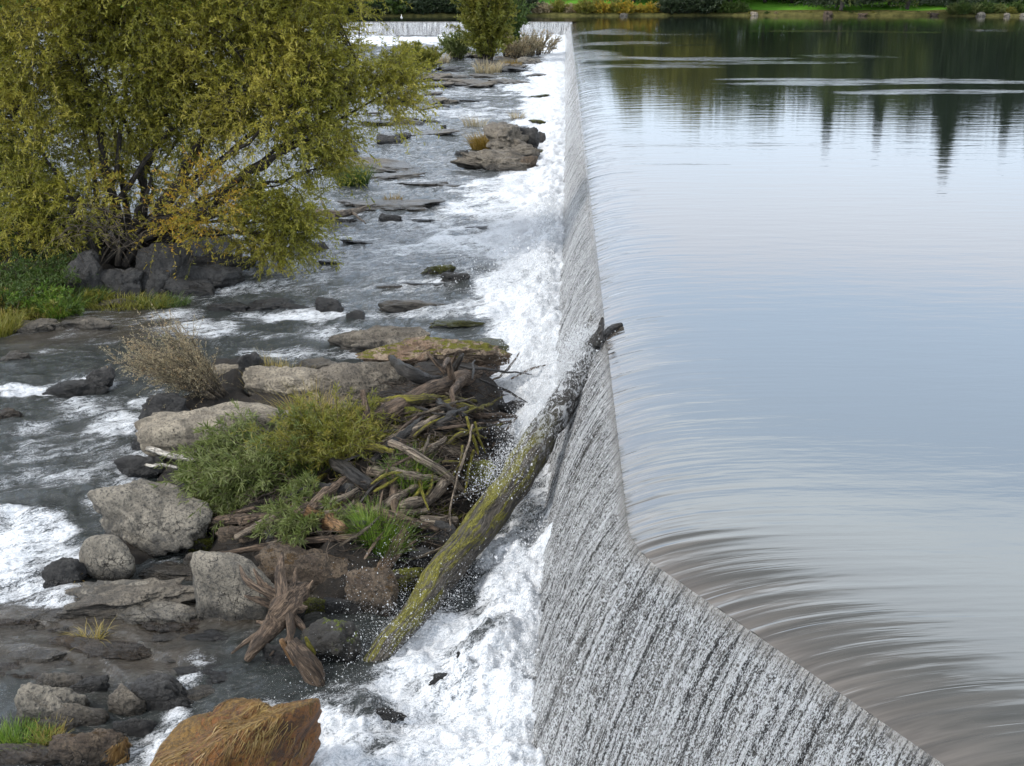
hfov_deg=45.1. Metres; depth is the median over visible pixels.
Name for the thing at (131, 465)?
rock
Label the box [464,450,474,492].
mossy branch
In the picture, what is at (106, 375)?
rock
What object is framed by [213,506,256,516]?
driftwood
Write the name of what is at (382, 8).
riverside shrub
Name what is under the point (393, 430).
stick
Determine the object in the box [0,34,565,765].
river
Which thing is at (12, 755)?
rock
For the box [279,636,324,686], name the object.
log stub
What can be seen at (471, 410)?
mossy branch
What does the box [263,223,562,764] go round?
spray
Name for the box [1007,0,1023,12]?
riverside shrub
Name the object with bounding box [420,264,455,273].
rock
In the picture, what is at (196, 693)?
rock
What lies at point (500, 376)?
stick
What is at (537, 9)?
riverside shrub
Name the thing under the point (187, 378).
dry shrub
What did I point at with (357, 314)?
rock
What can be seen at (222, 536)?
rock
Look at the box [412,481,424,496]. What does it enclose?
mossy branch
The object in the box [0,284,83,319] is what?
grass tuft
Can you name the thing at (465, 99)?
rock
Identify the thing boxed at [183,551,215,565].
rock
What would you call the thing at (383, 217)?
rock
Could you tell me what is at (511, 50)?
beige shrub
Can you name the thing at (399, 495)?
broken limb
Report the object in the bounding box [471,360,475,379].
stick
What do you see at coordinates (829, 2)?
fir tree
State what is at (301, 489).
stick
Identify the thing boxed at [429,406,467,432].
broken limb
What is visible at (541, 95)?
rock
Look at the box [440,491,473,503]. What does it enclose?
stick
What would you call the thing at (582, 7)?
riverside shrub
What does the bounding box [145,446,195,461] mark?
driftwood
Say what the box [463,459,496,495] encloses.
rock
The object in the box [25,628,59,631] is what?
rock
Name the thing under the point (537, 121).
rock
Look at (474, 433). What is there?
mossy branch
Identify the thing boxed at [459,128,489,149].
grass tuft
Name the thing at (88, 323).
rock
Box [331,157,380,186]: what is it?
shrub
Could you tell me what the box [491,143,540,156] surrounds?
rock
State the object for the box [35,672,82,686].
rock
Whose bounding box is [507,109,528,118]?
grass tuft
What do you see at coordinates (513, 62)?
grass tuft
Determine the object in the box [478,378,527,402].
stick
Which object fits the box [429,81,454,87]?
rock
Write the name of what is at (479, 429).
mossy branch
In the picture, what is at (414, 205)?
rock
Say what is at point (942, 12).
bank
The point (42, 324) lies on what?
rock
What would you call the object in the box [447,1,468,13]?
riverside shrub
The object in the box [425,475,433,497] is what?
mossy branch
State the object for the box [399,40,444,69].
willow shrub
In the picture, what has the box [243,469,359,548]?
willow bush
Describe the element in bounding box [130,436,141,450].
rock
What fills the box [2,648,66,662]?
rock
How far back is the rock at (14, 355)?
28.93 m
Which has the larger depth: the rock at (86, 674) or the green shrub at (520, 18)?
the green shrub at (520, 18)
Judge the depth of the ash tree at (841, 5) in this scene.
185.25 m
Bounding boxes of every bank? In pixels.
[0,216,506,598]
[10,9,1020,22]
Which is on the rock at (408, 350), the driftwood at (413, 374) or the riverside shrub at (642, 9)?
the driftwood at (413, 374)
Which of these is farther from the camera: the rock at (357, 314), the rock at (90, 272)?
the rock at (90, 272)
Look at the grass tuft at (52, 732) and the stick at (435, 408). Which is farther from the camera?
the stick at (435, 408)
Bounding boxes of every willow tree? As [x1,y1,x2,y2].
[0,0,446,280]
[0,3,96,264]
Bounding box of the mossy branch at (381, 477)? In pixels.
[370,471,401,485]
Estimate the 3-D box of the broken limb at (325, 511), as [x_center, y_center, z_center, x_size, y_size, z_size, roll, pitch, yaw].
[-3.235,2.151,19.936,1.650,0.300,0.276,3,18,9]
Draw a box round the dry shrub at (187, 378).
[98,303,231,409]
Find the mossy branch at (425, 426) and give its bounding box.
[412,416,443,437]
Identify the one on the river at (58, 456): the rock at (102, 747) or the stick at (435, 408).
the rock at (102, 747)
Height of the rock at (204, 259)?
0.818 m
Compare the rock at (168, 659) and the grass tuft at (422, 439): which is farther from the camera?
the grass tuft at (422, 439)
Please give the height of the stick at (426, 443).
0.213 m
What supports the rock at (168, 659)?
in the river at (58, 456)
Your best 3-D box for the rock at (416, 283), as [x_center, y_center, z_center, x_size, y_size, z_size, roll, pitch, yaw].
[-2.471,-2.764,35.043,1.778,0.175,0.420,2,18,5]
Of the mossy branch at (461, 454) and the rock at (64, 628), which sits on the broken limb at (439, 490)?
the mossy branch at (461, 454)
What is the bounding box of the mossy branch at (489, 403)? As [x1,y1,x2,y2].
[479,396,502,409]
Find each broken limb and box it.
[209,512,283,526]
[234,492,315,539]
[262,487,359,532]
[267,506,352,542]
[273,476,346,538]
[285,500,343,539]
[288,473,327,505]
[290,493,356,537]
[316,499,355,535]
[319,509,360,516]
[340,442,395,453]
[340,519,366,527]
[343,403,380,437]
[346,508,429,520]
[351,420,424,456]
[354,499,438,532]
[366,466,442,481]
[368,484,418,515]
[370,415,424,462]
[372,393,476,405]
[382,411,444,444]
[390,422,460,433]
[398,496,428,508]
[405,436,446,467]
[417,471,457,515]
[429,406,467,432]
[432,398,469,418]
[433,409,515,419]
[436,427,489,438]
[437,440,481,460]
[443,399,483,413]
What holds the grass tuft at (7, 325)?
on the river at (58, 456)
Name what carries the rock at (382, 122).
in the river at (58, 456)
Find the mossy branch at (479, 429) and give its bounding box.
[457,427,486,437]
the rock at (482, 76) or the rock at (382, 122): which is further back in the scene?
the rock at (482, 76)
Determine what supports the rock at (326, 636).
on the river at (58, 456)
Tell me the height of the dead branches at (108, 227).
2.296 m
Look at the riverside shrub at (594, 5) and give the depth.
196.28 m
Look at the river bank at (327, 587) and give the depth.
22.22 m
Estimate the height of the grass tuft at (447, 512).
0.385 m
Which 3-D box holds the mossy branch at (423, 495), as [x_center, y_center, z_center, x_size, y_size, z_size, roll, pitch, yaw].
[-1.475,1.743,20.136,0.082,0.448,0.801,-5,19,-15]
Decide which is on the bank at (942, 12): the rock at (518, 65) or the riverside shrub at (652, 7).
the riverside shrub at (652, 7)
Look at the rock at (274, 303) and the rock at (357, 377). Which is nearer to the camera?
the rock at (357, 377)
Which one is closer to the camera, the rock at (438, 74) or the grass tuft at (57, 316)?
the grass tuft at (57, 316)
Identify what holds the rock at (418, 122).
in the river at (58, 456)
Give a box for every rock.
[0,350,29,360]
[0,408,23,418]
[0,618,38,625]
[0,624,44,629]
[0,661,22,677]
[0,743,58,765]
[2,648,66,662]
[7,318,64,333]
[14,682,89,724]
[18,608,62,619]
[24,672,40,679]
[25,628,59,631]
[32,611,85,625]
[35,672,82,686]
[37,718,78,730]
[41,557,89,588]
[42,379,108,396]
[48,728,132,765]
[49,635,151,659]
[49,703,109,725]
[54,577,195,618]
[55,626,69,633]
[60,316,114,329]
[63,249,106,291]
[70,674,109,692]
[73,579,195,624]
[75,673,92,676]
[79,534,135,580]
[85,366,115,387]
[87,478,212,556]
[93,298,136,307]
[100,267,142,295]
[107,683,146,716]
[112,718,156,736]
[114,455,164,477]
[126,673,193,711]
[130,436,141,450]
[134,401,288,463]
[135,242,190,294]
[138,392,189,418]
[138,561,192,580]
[139,620,199,633]
[150,698,321,765]
[152,629,194,641]
[158,277,215,296]
[162,656,224,661]
[171,663,232,684]
[181,538,214,552]
[182,629,227,641]
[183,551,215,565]
[185,684,214,700]
[189,252,253,269]
[189,264,244,288]
[190,550,274,620]
[207,302,252,311]
[207,527,210,536]
[212,363,237,374]
[215,525,260,542]
[237,352,264,373]
[241,441,271,460]
[242,365,320,396]
[246,298,310,310]
[254,542,355,593]
[262,643,289,665]
[264,528,289,542]
[284,611,304,628]
[293,357,336,368]
[300,617,361,662]
[303,505,347,533]
[303,597,324,613]
[305,397,352,413]
[315,297,343,312]
[315,361,405,400]
[317,217,357,222]
[318,260,339,264]
[318,483,362,502]
[323,597,362,614]
[327,325,430,352]
[336,199,445,211]
[340,144,357,155]
[340,239,374,243]
[344,567,398,616]
[345,156,431,173]
[346,309,364,319]
[354,120,391,124]
[355,335,511,366]
[367,172,427,180]
[375,707,406,722]
[376,134,401,143]
[377,283,401,287]
[378,213,401,221]
[378,300,446,312]
[390,603,397,615]
[392,119,423,124]
[392,567,423,591]
[395,132,411,138]
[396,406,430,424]
[400,181,460,186]
[402,282,446,285]
[406,547,437,568]
[407,219,434,221]
[409,104,451,109]
[411,129,459,135]
[419,73,457,78]
[420,119,439,121]
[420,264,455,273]
[421,92,442,95]
[423,75,452,80]
[423,97,460,104]
[426,520,456,543]
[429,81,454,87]
[429,320,485,327]
[429,673,447,685]
[436,66,466,71]
[437,78,500,85]
[440,272,469,281]
[450,149,537,170]
[451,97,492,101]
[452,74,471,78]
[454,150,468,155]
[462,569,472,578]
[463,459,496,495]
[464,54,480,57]
[464,81,496,87]
[466,226,487,229]
[467,338,508,350]
[469,74,496,77]
[474,59,495,64]
[479,423,513,457]
[483,121,528,149]
[491,79,509,82]
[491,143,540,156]
[492,63,510,67]
[493,56,506,59]
[494,58,515,60]
[498,66,528,72]
[498,400,524,413]
[503,80,530,83]
[511,63,527,67]
[514,57,541,63]
[520,127,539,148]
[520,155,537,167]
[526,73,546,76]
[528,119,545,123]
[529,94,548,97]
[538,131,545,142]
[750,12,757,15]
[823,11,832,15]
[976,12,985,15]
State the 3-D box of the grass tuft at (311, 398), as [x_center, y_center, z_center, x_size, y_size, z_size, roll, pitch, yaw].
[-4.069,0.451,24.082,2.146,0.920,2.123,0,18,0]
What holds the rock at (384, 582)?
on the river at (58, 456)
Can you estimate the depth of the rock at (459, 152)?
58.35 m
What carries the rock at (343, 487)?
on the river bank at (327, 587)
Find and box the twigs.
[157,348,508,573]
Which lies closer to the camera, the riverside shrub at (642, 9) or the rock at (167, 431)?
the rock at (167, 431)
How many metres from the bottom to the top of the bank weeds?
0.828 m
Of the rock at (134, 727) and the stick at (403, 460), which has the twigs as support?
the stick at (403, 460)
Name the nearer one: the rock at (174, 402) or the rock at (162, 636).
the rock at (162, 636)
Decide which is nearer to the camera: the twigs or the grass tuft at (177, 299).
the twigs
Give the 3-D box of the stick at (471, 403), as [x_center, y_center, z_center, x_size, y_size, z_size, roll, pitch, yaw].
[-0.555,0.488,23.681,0.441,1.024,1.711,14,23,36]
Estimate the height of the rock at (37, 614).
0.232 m
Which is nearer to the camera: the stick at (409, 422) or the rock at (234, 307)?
the stick at (409, 422)
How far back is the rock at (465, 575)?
19.39 m
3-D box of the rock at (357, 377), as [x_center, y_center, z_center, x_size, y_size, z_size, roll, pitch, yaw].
[-3.073,0.168,25.532,2.110,1.214,0.939,-2,18,-5]
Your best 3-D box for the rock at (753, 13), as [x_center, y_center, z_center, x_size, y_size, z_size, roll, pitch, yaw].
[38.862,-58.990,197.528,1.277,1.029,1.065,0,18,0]
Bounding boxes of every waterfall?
[15,22,571,34]
[531,24,944,765]
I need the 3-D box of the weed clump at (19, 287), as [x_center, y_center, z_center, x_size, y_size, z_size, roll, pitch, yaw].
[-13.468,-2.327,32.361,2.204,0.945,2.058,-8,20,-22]
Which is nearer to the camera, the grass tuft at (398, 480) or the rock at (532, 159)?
the grass tuft at (398, 480)
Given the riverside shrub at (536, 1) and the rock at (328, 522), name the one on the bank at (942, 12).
the riverside shrub at (536, 1)
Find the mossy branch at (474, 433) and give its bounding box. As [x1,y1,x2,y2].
[454,428,486,438]
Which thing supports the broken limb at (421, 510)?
on the river bank at (327, 587)
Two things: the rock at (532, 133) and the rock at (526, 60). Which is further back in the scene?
the rock at (526, 60)
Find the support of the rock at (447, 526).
in the river at (58, 456)
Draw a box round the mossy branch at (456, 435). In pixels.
[446,430,469,445]
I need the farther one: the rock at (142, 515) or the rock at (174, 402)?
the rock at (174, 402)
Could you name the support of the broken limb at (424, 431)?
on the river bank at (327, 587)
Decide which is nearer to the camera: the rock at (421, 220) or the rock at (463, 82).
the rock at (421, 220)
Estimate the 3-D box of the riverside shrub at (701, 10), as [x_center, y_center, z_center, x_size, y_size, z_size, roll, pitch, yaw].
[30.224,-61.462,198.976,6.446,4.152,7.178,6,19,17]
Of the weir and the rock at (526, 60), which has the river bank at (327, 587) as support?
the weir
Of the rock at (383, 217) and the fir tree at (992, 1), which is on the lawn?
the fir tree at (992, 1)
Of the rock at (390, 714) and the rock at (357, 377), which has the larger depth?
the rock at (357, 377)
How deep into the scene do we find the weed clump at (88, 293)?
33.47 m
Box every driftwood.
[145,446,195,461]
[145,463,178,468]
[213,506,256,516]
[222,533,356,553]
[315,200,375,231]
[328,458,372,490]
[358,389,369,439]
[372,350,499,425]
[376,529,408,567]
[387,439,469,497]
[387,448,414,550]
[388,354,441,384]
[419,515,458,527]
[449,424,473,530]
[453,353,463,371]
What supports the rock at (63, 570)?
on the river at (58, 456)
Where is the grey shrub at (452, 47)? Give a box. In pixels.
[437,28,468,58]
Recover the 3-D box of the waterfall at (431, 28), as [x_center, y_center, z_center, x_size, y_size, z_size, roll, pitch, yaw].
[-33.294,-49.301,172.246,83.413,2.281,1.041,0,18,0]
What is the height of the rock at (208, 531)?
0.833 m
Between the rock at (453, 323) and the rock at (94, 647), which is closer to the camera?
the rock at (94, 647)
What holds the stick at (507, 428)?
on the twigs
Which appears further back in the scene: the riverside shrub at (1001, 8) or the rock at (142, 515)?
the riverside shrub at (1001, 8)
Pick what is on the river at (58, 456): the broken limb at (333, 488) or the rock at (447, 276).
the rock at (447, 276)
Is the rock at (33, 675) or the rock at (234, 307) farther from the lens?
the rock at (234, 307)
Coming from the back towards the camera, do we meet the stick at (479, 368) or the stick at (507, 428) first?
the stick at (479, 368)
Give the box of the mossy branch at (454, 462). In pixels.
[442,460,464,465]
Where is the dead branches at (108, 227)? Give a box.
[35,193,188,269]
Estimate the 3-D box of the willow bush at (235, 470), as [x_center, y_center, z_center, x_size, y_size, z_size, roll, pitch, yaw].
[-4.756,1.337,21.549,3.009,1.892,3.473,11,21,31]
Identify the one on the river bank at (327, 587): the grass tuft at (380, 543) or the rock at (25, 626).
the grass tuft at (380, 543)
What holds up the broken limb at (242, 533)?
on the river bank at (327, 587)
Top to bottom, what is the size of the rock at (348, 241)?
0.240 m
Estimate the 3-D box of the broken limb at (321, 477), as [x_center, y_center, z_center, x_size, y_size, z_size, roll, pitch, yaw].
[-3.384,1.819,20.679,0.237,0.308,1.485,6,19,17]
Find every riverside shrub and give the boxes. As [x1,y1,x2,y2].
[347,1,371,13]
[357,0,377,13]
[368,0,399,13]
[379,0,409,14]
[389,0,415,13]
[406,0,430,13]
[407,0,447,14]
[432,0,454,13]
[437,0,460,13]
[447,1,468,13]
[522,0,543,13]
[527,1,547,13]
[539,3,552,12]
[548,0,568,12]
[563,2,576,12]
[572,0,596,13]
[587,0,601,12]
[590,0,611,13]
[609,0,628,13]
[613,0,639,13]
[634,3,647,12]
[644,1,658,12]
[655,0,687,13]
[675,0,701,13]
[690,0,717,14]
[691,0,722,14]
[711,0,731,12]
[723,0,741,12]
[731,0,751,12]
[945,2,960,14]
[948,0,976,14]
[971,2,987,13]
[973,0,997,13]
[993,2,1007,13]
[1004,7,1017,13]
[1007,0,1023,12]
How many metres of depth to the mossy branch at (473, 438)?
21.76 m
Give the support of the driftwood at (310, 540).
on the river bank at (327, 587)
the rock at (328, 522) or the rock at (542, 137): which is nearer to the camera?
the rock at (328, 522)
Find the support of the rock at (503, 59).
in the river at (58, 456)
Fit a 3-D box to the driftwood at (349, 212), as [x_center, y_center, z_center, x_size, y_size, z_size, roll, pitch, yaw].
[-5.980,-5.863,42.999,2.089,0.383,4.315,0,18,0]
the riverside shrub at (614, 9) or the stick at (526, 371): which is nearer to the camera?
the stick at (526, 371)
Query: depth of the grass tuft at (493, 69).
105.83 m
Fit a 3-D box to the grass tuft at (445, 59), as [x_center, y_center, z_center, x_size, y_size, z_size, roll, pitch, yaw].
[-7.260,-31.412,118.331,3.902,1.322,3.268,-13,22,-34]
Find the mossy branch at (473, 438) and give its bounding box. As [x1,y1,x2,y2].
[465,416,478,454]
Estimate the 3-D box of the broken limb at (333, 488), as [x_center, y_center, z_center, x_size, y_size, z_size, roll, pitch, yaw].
[-3.194,2.071,20.010,1.493,0.733,0.406,-15,24,-38]
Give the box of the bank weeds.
[0,262,122,310]
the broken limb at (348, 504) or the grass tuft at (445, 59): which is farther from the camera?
the grass tuft at (445, 59)
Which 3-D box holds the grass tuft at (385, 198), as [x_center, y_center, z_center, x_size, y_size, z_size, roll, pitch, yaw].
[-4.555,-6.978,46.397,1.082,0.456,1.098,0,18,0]
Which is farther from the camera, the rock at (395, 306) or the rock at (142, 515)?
the rock at (395, 306)
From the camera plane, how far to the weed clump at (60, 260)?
34.49 m
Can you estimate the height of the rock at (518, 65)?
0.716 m
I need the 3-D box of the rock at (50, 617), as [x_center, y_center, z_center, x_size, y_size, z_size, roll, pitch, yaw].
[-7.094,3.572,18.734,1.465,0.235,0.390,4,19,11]
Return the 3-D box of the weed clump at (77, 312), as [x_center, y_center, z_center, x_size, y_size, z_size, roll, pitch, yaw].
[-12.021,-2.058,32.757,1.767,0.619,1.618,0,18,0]
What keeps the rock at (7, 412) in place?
in the river at (58, 456)
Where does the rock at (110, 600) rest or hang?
on the river at (58, 456)
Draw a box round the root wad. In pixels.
[231,552,313,661]
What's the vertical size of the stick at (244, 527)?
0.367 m
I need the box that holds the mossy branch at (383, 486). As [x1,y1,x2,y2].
[373,477,398,493]
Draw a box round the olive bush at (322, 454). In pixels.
[230,381,400,480]
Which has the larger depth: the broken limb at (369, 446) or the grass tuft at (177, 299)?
the grass tuft at (177, 299)
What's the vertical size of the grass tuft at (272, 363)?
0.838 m
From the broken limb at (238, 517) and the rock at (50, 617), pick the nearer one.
the rock at (50, 617)
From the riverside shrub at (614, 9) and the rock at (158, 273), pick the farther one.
the riverside shrub at (614, 9)
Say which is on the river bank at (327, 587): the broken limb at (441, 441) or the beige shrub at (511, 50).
the broken limb at (441, 441)
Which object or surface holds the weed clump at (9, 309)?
on the river bank at (327, 587)
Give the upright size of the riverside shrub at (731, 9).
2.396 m
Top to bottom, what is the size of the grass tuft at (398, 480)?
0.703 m
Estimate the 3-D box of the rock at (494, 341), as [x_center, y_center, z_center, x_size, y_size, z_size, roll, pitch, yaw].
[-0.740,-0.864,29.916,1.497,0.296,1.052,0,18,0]
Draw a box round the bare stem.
[145,307,185,364]
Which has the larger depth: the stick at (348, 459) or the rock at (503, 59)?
the rock at (503, 59)
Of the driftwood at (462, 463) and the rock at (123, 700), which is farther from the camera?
the driftwood at (462, 463)
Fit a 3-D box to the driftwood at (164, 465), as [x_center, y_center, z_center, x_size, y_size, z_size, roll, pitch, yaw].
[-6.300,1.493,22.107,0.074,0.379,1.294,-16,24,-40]
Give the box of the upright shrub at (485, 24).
[445,0,520,60]
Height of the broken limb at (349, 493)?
0.680 m
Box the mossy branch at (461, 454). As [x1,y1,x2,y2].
[453,445,463,475]
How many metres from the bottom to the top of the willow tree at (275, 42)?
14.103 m
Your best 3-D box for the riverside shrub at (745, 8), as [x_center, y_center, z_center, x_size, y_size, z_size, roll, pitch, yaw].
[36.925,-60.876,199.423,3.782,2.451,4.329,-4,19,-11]
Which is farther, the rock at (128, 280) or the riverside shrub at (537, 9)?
the riverside shrub at (537, 9)
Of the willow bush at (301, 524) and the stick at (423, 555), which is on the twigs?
the stick at (423, 555)
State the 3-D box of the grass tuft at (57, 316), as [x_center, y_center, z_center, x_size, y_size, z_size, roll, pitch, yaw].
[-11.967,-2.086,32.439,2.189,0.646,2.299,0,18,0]
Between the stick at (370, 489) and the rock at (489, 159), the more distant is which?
the rock at (489, 159)
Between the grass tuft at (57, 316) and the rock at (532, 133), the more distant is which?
the rock at (532, 133)
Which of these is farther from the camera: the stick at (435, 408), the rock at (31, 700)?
the stick at (435, 408)
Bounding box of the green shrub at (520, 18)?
[500,0,536,56]
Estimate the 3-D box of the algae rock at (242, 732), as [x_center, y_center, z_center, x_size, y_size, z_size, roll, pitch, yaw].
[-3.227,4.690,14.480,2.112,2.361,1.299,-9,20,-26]
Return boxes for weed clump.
[0,243,85,276]
[0,258,45,285]
[0,273,43,310]
[0,278,73,309]
[0,298,57,319]
[22,258,80,289]
[30,291,85,315]
[55,287,115,303]
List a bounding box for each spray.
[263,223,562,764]
[454,312,615,504]
[455,187,556,765]
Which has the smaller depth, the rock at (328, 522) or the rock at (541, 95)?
the rock at (328, 522)
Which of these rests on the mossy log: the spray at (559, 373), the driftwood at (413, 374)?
the spray at (559, 373)
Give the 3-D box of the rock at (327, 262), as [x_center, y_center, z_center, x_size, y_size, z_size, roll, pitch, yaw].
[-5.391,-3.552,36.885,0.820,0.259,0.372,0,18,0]
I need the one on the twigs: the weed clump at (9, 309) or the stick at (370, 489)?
the stick at (370, 489)
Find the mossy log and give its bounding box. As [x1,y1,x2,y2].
[363,317,622,661]
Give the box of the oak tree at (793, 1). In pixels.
[778,0,798,3]
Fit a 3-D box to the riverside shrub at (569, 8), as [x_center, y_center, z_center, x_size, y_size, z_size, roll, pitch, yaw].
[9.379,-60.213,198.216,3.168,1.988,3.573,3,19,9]
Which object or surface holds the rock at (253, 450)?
on the river bank at (327, 587)
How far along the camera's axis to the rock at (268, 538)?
19.83 m
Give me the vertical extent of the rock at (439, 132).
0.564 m
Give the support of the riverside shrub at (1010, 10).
on the bank at (942, 12)
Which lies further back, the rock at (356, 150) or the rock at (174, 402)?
the rock at (356, 150)
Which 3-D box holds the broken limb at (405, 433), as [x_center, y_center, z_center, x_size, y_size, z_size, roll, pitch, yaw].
[-1.918,0.982,21.532,0.246,0.374,1.740,9,20,26]
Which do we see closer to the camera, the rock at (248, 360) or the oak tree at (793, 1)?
the rock at (248, 360)
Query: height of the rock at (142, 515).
1.351 m
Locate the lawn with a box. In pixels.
[0,0,1023,10]
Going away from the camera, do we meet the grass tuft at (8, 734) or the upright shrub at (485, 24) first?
the grass tuft at (8, 734)
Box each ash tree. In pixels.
[834,0,858,10]
[886,0,918,9]
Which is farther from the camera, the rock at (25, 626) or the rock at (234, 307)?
the rock at (234, 307)
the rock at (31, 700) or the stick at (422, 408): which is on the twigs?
the stick at (422, 408)
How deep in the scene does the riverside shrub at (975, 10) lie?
194.45 m
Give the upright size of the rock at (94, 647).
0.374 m
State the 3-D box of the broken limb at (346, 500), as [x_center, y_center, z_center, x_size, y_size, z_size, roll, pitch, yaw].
[-3.071,2.155,19.931,1.288,0.648,0.230,-15,24,-39]
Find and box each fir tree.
[789,0,882,7]
[847,0,935,8]
[910,0,983,6]
[919,0,1022,6]
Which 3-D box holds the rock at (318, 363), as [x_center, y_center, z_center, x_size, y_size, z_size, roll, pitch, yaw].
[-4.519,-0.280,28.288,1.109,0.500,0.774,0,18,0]
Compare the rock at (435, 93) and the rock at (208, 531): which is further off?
the rock at (435, 93)
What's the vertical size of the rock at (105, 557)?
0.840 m
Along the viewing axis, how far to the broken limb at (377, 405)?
22.38 m
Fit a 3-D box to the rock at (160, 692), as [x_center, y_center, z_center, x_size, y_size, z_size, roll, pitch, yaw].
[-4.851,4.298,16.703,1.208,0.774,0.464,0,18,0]
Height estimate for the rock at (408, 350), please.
0.811 m
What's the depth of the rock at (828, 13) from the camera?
195.10 m
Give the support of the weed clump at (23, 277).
on the river bank at (327, 587)
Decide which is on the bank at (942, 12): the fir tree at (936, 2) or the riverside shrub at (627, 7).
the riverside shrub at (627, 7)
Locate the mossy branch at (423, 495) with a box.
[416,468,429,510]
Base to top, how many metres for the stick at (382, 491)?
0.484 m
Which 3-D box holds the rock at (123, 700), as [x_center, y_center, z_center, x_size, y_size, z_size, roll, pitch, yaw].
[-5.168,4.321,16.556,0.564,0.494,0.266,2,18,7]
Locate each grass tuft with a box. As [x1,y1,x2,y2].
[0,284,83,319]
[0,306,35,337]
[0,711,61,750]
[21,716,73,752]
[23,289,104,318]
[57,618,115,643]
[71,287,185,312]
[128,290,194,308]
[170,452,218,485]
[215,393,351,487]
[251,376,358,422]
[258,351,312,367]
[330,490,432,562]
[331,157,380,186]
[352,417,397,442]
[370,442,442,496]
[381,193,404,199]
[408,430,457,451]
[434,499,461,523]
[436,52,452,62]
[456,115,492,126]
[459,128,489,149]
[471,57,505,73]
[500,57,521,64]
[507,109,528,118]
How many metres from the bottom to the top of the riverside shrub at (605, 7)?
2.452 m
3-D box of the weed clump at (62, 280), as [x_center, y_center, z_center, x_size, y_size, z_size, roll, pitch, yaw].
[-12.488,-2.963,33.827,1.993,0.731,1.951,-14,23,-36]
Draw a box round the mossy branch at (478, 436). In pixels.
[473,421,485,453]
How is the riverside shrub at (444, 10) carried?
on the bank at (942, 12)
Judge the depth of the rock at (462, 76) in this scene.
101.17 m
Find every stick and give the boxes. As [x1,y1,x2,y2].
[237,517,283,531]
[275,485,311,502]
[322,454,360,473]
[339,516,379,546]
[359,479,383,503]
[363,531,383,559]
[378,463,389,512]
[379,445,431,474]
[380,426,422,432]
[389,539,417,567]
[398,415,420,431]
[406,397,474,417]
[408,546,441,560]
[411,405,445,414]
[422,432,431,454]
[431,364,531,374]
[433,421,510,429]
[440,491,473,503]
[446,392,502,418]
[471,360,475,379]
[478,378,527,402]
[492,353,519,380]
[492,417,517,446]
[511,365,544,379]
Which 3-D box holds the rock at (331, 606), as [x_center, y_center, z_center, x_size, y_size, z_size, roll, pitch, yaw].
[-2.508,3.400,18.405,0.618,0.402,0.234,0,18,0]
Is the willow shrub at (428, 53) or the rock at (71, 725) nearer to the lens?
the rock at (71, 725)
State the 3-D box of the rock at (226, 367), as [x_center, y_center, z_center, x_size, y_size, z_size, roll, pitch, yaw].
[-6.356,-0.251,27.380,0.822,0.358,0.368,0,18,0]
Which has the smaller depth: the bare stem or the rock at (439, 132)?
the bare stem
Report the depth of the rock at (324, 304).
32.89 m
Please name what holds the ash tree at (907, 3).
on the bank at (942, 12)
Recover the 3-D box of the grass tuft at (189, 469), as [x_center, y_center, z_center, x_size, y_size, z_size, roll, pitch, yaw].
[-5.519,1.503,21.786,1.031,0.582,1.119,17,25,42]
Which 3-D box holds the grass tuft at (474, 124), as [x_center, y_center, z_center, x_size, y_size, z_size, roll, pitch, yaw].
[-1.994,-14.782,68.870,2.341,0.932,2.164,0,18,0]
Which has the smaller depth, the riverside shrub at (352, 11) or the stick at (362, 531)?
the stick at (362, 531)
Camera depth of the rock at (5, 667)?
17.39 m
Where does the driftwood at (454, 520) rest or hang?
on the river bank at (327, 587)
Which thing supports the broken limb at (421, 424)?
on the river bank at (327, 587)
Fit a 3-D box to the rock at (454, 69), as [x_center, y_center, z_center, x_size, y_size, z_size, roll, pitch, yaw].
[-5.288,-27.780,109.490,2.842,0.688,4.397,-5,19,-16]
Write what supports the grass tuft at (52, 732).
on the river at (58, 456)
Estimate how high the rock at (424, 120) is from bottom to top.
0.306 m
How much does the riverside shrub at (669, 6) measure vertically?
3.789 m
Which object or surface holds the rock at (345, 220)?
in the river at (58, 456)
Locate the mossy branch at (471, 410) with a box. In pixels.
[454,403,493,416]
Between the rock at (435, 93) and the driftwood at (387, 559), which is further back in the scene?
the rock at (435, 93)
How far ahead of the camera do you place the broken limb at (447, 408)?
22.23 m
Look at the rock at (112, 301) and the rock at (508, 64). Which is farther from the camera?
the rock at (508, 64)
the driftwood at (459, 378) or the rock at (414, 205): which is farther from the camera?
the rock at (414, 205)
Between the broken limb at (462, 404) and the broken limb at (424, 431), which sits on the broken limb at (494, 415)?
the broken limb at (462, 404)
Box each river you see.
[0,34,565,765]
[5,16,1023,765]
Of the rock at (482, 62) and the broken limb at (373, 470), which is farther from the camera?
the rock at (482, 62)
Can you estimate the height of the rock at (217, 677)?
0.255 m
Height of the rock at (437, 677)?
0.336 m
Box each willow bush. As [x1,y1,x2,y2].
[148,398,322,517]
[183,457,288,542]
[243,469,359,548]
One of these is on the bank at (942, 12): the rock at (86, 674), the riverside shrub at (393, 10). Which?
the riverside shrub at (393, 10)
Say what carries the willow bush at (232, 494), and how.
on the river bank at (327, 587)
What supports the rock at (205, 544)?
in the river at (58, 456)
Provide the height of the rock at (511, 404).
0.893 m
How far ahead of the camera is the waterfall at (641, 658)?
13.88 m
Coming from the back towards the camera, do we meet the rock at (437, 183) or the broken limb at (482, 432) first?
the rock at (437, 183)
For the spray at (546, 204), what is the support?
on the river at (58, 456)

